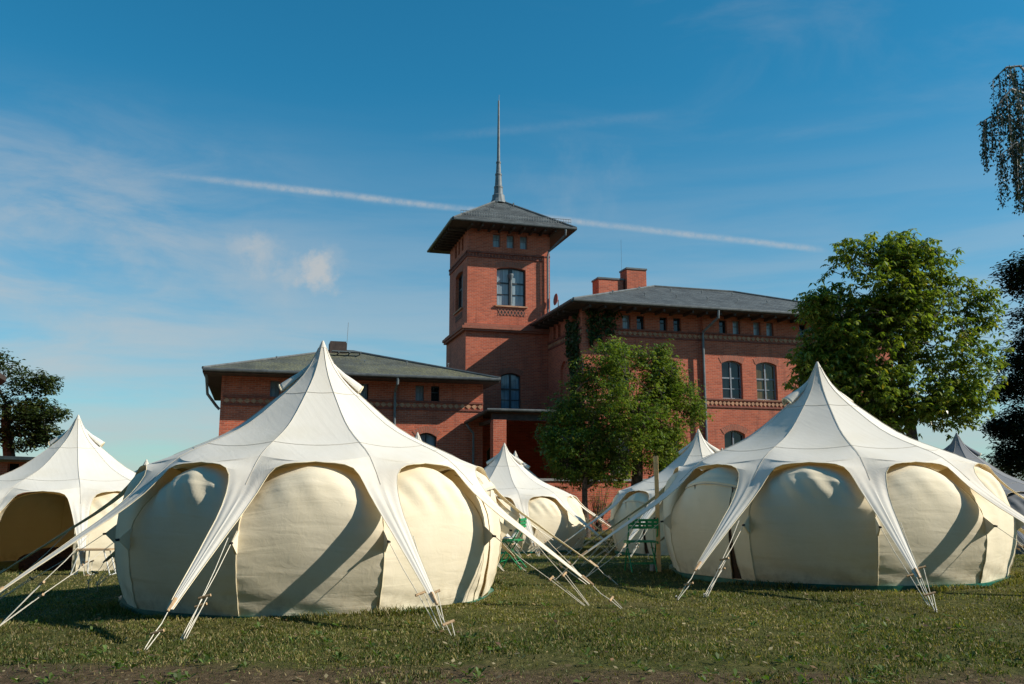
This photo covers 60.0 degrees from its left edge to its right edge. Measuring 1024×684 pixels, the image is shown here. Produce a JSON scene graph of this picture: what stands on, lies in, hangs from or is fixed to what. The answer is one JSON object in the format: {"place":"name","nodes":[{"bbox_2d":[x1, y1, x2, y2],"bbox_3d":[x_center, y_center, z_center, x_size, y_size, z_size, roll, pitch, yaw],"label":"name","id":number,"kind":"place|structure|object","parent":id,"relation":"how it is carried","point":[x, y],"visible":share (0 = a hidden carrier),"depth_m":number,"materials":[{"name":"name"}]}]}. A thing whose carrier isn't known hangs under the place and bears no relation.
{"place":"outdoors","nodes":[
{"label":"outdoors","id":0,"kind":"place"},
{"bbox_2d":[0,530,1023,683],"bbox_3d":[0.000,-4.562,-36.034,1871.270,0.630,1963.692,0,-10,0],"label":"ground","id":1,"kind":"structure","parent":0,"point":[274,675],"depth_m":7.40,"materials":[{"name":"green plant"}]},
{"bbox_2d":[0,373,5,384],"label":"gabled barn","id":2,"kind":"structure","parent":1,"relation":"on","point":[2,378],"depth_m":42.27,"materials":[{"name":"red brick"}]},
{"bbox_2d":[0,456,34,494],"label":"brick house","id":3,"kind":"structure","parent":1,"relation":"on","point":[9,463],"depth_m":36.09,"materials":[{"name":"red brick"}]},
{"bbox_2d":[9,464,18,471],"bbox_3d":[-20.217,5.935,36.195,0.700,1.900,0.050,1,-10,-4],"label":"window","id":4,"kind":"structure","parent":3,"relation":"in","point":[12,466],"depth_m":36.30,"materials":[{"name":"black glass"}]},
{"bbox_2d":[0,348,73,455],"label":"oak tree","id":5,"kind":"object","parent":1,"relation":"on","point":[38,417],"visible":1,"depth_m":45.69,"materials":[{"name":"green plant"}]},
{"bbox_2d":[0,415,135,575],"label":"bell tent","id":6,"kind":"object","parent":1,"relation":"on","point":[73,474],"visible":0.52,"depth_m":18.12,"materials":[{"name":"fabric"}]},
{"bbox_2d":[17,547,72,570],"bbox_3d":[-8.899,4.279,17.529,1.585,0.448,1.125,4,-10,-21],"label":"beanbag","id":7,"kind":"object","parent":6,"relation":"in","point":[30,561],"visible":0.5,"depth_m":17.12,"materials":[{"name":"black fabric"}]},
{"bbox_2d":[70,548,115,575],"bbox_3d":[-7.299,3.843,15.477,0.680,0.454,0.340,1,-10,-6],"label":"folding table","id":8,"kind":"object","parent":1,"relation":"on","point":[95,549],"visible":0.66,"depth_m":15.36,"materials":[{"name":"white paint"}]},
{"bbox_2d":[0,341,621,652],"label":"bell tent","id":9,"kind":"object","parent":1,"relation":"on","point":[319,484],"visible":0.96,"depth_m":9.42,"materials":[{"name":"fabric"}]},
{"bbox_2d":[481,491,492,596],"bbox_3d":[-0.305,2.414,10.632,0.154,1.254,0.239,-2,-10,10],"label":"door leaf","id":10,"kind":"structure","parent":9,"relation":"in","point":[489,510],"depth_m":10.61,"materials":[{"name":"fabric"}]},
{"bbox_2d":[415,432,570,556],"bbox_3d":[-2.557,4.133,23.673,7.976,3.431,8.377,2,-10,-11],"label":"bell tent","id":11,"kind":"object","parent":1,"relation":"on","point":[417,436],"visible":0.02,"depth_m":23.00,"materials":[{"name":"fabric"}]},
{"bbox_2d":[497,517,526,569],"bbox_3d":[-0.017,3.300,14.554,0.451,0.828,0.442,-2,-10,14],"label":"folding chair","id":12,"kind":"object","parent":1,"relation":"on","point":[522,521],"visible":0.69,"depth_m":14.46,"materials":[{"name":"green paint"}]},
{"bbox_2d":[0,560,1023,683],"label":"leaf litter","id":13,"kind":"object","parent":1,"relation":"on","point":[178,676],"visible":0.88,"depth_m":6.62,"materials":[{"name":"brown plant"}]},
{"bbox_2d":[484,443,616,555],"bbox_3d":[-0.227,4.508,25.433,7.657,3.208,8.042,2,-10,-12],"label":"bell tent","id":14,"kind":"object","parent":1,"relation":"on","point":[560,515],"visible":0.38,"depth_m":23.78,"materials":[{"name":"fabric"}]},
{"bbox_2d":[202,100,900,529],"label":"brick mansion","id":15,"kind":"structure","parent":1,"relation":"on","point":[480,398],"depth_m":42.90,"materials":[{"name":"red brick"}]},
{"bbox_2d":[270,381,279,396],"bbox_3d":[-9.862,1.983,36.871,0.400,0.690,0.070,3,-10,-16],"label":"window","id":16,"kind":"structure","parent":15,"relation":"in","point":[274,388],"depth_m":36.88,"materials":[{"name":"grey glass"}]},
{"bbox_2d":[359,384,366,398],"bbox_3d":[-6.400,2.149,37.856,0.400,0.690,0.070,3,-10,-16],"label":"window","id":17,"kind":"structure","parent":15,"relation":"in","point":[363,393],"depth_m":37.88,"materials":[{"name":"black glass"}]},
{"bbox_2d":[415,386,423,400],"bbox_3d":[-4.030,2.263,38.532,0.400,0.690,0.070,3,-10,-16],"label":"window","id":18,"kind":"structure","parent":15,"relation":"in","point":[419,394],"depth_m":38.54,"materials":[{"name":"grey glass"}]},
{"bbox_2d":[419,433,435,447],"bbox_3d":[-3.733,4.889,38.169,0.900,1.930,0.082,3,-10,-16],"label":"window","id":19,"kind":"structure","parent":15,"relation":"in","point":[430,439],"depth_m":38.33,"materials":[{"name":"blue glass"}]},
{"bbox_2d":[431,386,438,400],"bbox_3d":[-3.379,2.294,38.716,0.400,0.690,0.070,3,-10,-16],"label":"window","id":20,"kind":"structure","parent":15,"relation":"in","point":[434,390],"depth_m":38.72,"materials":[{"name":"black glass"}]},
{"bbox_2d":[459,273,462,307],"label":"window","id":21,"kind":"structure","parent":15,"relation":"in","point":[461,277],"depth_m":47.36,"materials":[{"name":"black glass"}]},
{"bbox_2d":[487,448,489,460],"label":"window","id":22,"kind":"structure","parent":15,"relation":"in","point":[488,451],"depth_m":43.99,"materials":[{"name":"black glass"}]},
{"bbox_2d":[493,235,499,246],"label":"window","id":23,"kind":"structure","parent":15,"relation":"in","point":[496,238],"depth_m":46.01,"materials":[{"name":"blue glass"}]},
{"bbox_2d":[507,236,512,247],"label":"window","id":24,"kind":"structure","parent":15,"relation":"in","point":[509,238],"depth_m":46.21,"materials":[{"name":"blue glass"}]},
{"bbox_2d":[501,373,519,408],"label":"window","id":25,"kind":"structure","parent":15,"relation":"in","point":[510,383],"depth_m":44.82,"materials":[{"name":"blue glass"}]},
{"bbox_2d":[497,268,524,305],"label":"window","id":26,"kind":"structure","parent":15,"relation":"in","point":[503,281],"depth_m":45.85,"materials":[{"name":"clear glass"}]},
{"bbox_2d":[520,237,526,248],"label":"window","id":27,"kind":"structure","parent":15,"relation":"in","point":[523,245],"depth_m":46.41,"materials":[{"name":"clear glass"}]},
{"bbox_2d":[563,308,622,425],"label":"ivy creeper","id":28,"kind":"object","parent":15,"relation":"attached to","point":[573,326],"visible":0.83,"depth_m":41.23,"materials":[{"name":"green plant"}]},
{"bbox_2d":[608,358,627,394],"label":"window","id":29,"kind":"structure","parent":15,"relation":"in","point":[612,358],"depth_m":41.32,"materials":[{"name":"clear glass"}]},
{"bbox_2d":[610,433,628,473],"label":"window","id":30,"kind":"structure","parent":15,"relation":"in","point":[627,433],"depth_m":40.73,"materials":[{"name":"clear glass"}]},
{"bbox_2d":[622,315,628,328],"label":"window","id":31,"kind":"structure","parent":15,"relation":"in","point":[625,318],"depth_m":41.82,"materials":[{"name":"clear glass"}]},
{"bbox_2d":[637,316,642,328],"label":"window","id":32,"kind":"structure","parent":15,"relation":"in","point":[639,318],"depth_m":42.02,"materials":[{"name":"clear glass"}]},
{"bbox_2d":[659,317,665,330],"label":"window","id":33,"kind":"structure","parent":15,"relation":"in","point":[662,320],"depth_m":42.34,"materials":[{"name":"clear glass"}]},
{"bbox_2d":[673,318,679,330],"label":"window","id":34,"kind":"structure","parent":15,"relation":"in","point":[676,324],"depth_m":42.54,"materials":[{"name":"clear glass"}]},
{"bbox_2d":[719,320,724,332],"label":"window","id":35,"kind":"structure","parent":15,"relation":"in","point":[721,323],"depth_m":43.05,"materials":[{"name":"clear glass"}]},
{"bbox_2d":[721,361,741,398],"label":"window","id":36,"kind":"structure","parent":15,"relation":"in","point":[731,374],"depth_m":42.73,"materials":[{"name":"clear glass"}]},
{"bbox_2d":[724,431,742,448],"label":"window","id":37,"kind":"structure","parent":15,"relation":"in","point":[731,437],"depth_m":42.24,"materials":[{"name":"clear glass"}]},
{"bbox_2d":[733,321,738,333],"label":"window","id":38,"kind":"structure","parent":15,"relation":"in","point":[735,323],"depth_m":43.25,"materials":[{"name":"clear glass"}]},
{"bbox_2d":[753,322,758,334],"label":"window","id":39,"kind":"structure","parent":15,"relation":"in","point":[755,325],"depth_m":43.57,"materials":[{"name":"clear glass"}]},
{"bbox_2d":[756,363,775,399],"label":"window","id":40,"kind":"structure","parent":15,"relation":"in","point":[765,372],"depth_m":43.24,"materials":[{"name":"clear glass"}]},
{"bbox_2d":[766,323,771,335],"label":"window","id":41,"kind":"structure","parent":15,"relation":"in","point":[768,325],"depth_m":43.76,"materials":[{"name":"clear glass"}]},
{"bbox_2d":[799,325,804,337],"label":"window","id":42,"kind":"structure","parent":15,"relation":"in","point":[801,327],"depth_m":44.28,"materials":[{"name":"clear glass"}]},
{"bbox_2d":[513,451,610,527],"bbox_3d":[0.110,5.285,30.547,6.862,3.048,7.213,0,-10,0],"label":"bell tent","id":43,"kind":"object","parent":1,"relation":"on","point":[525,466],"visible":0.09,"depth_m":30.51,"materials":[{"name":"fabric"}]},
{"bbox_2d":[537,425,636,537],"bbox_3d":[2.643,4.967,31.126,3.545,4.136,2.396,0,-10,0],"label":"leafy tree","id":44,"kind":"object","parent":1,"relation":"on","point":[561,453],"visible":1,"depth_m":30.90,"materials":[{"name":"green plant"}]},
{"bbox_2d":[588,483,609,531],"bbox_3d":[3.482,6.630,35.362,0.930,2.040,0.800,7,-12,-36],"label":"twiggy shrub","id":45,"kind":"object","parent":1,"relation":"on","point":[596,510],"visible":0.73,"depth_m":35.33,"materials":[{"name":"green plant"}]},
{"bbox_2d":[531,334,718,493],"bbox_3d":[3.986,3.457,32.429,5.516,7.564,5.178,8,-13,-40],"label":"leafy tree","id":46,"kind":"object","parent":1,"relation":"on","point":[665,391],"visible":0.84,"depth_m":32.05,"materials":[{"name":"green plant"}]},
{"bbox_2d":[553,429,719,555],"bbox_3d":[4.951,4.005,23.289,7.976,3.431,8.377,-1,-10,4],"label":"bell tent","id":47,"kind":"object","parent":1,"relation":"on","point":[625,502],"visible":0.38,"depth_m":22.36,"materials":[{"name":"fabric"}]},
{"bbox_2d":[618,502,644,553],"bbox_3d":[2.975,4.586,21.959,0.145,1.252,0.980,6,-11,-30],"label":"door leaf","id":48,"kind":"structure","parent":47,"relation":"in","point":[628,507],"depth_m":21.98,"materials":[{"name":"fabric"}]},
{"bbox_2d":[623,518,658,572],"bbox_3d":[2.020,3.167,13.864,0.477,0.828,0.451,1,-10,-4],"label":"folding chair","id":49,"kind":"object","parent":1,"relation":"on","point":[647,522],"visible":0.93,"depth_m":13.72,"materials":[{"name":"green paint"}]},
{"bbox_2d":[654,456,660,571],"bbox_3d":[2.278,2.804,13.849,0.064,2.032,0.085,-2,-10,12],"label":"wooden post","id":50,"kind":"object","parent":1,"relation":"on","point":[657,515],"visible":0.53,"depth_m":13.84,"materials":[{"name":"brown wood"}]},
{"bbox_2d":[554,362,1023,611],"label":"bell tent","id":51,"kind":"object","parent":1,"relation":"on","point":[819,480],"visible":0.96,"depth_m":11.45,"materials":[{"name":"fabric"}]},
{"bbox_2d":[679,484,731,577],"bbox_3d":[2.686,2.588,12.241,0.160,1.252,1.011,6,-11,-30],"label":"door leaf","id":52,"kind":"structure","parent":51,"relation":"in","point":[703,507],"depth_m":12.22,"materials":[{"name":"fabric"}]},
{"bbox_2d":[781,228,1014,440],"bbox_3d":[11.884,1.355,27.179,7.140,9.872,3.897,0,-10,0],"label":"chestnut tree","id":53,"kind":"object","parent":1,"relation":"on","point":[910,307],"visible":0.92,"depth_m":26.97,"materials":[{"name":"green plant"}]},
{"bbox_2d":[943,433,1023,553],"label":"bell tent","id":54,"kind":"object","parent":1,"relation":"on","point":[958,446],"visible":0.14,"depth_m":22.62,"materials":[{"name":"grey fabric"}]},
{"bbox_2d":[976,65,1023,236],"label":"weeping birch","id":55,"kind":"object","parent":1,"relation":"on","point":[1015,149],"visible":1,"depth_m":16.07,"materials":[{"name":"green plant"}]},
{"bbox_2d":[977,249,1023,479],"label":"dark yew tree","id":56,"kind":"object","parent":1,"relation":"on","point":[1010,457],"visible":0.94,"depth_m":30.05,"materials":[{"name":"green plant"}]},
{"bbox_2d":[0,0,1023,492],"label":"sky","id":57,"kind":"structure","parent":0,"point":[186,186],"materials":[{"name":"blue"}]},
{"bbox_2d":[650,564,656,570],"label":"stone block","id":58,"kind":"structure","parent":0,"point":[652,567],"depth_m":13.86,"materials":[{"name":"grey stone"}]}
]}

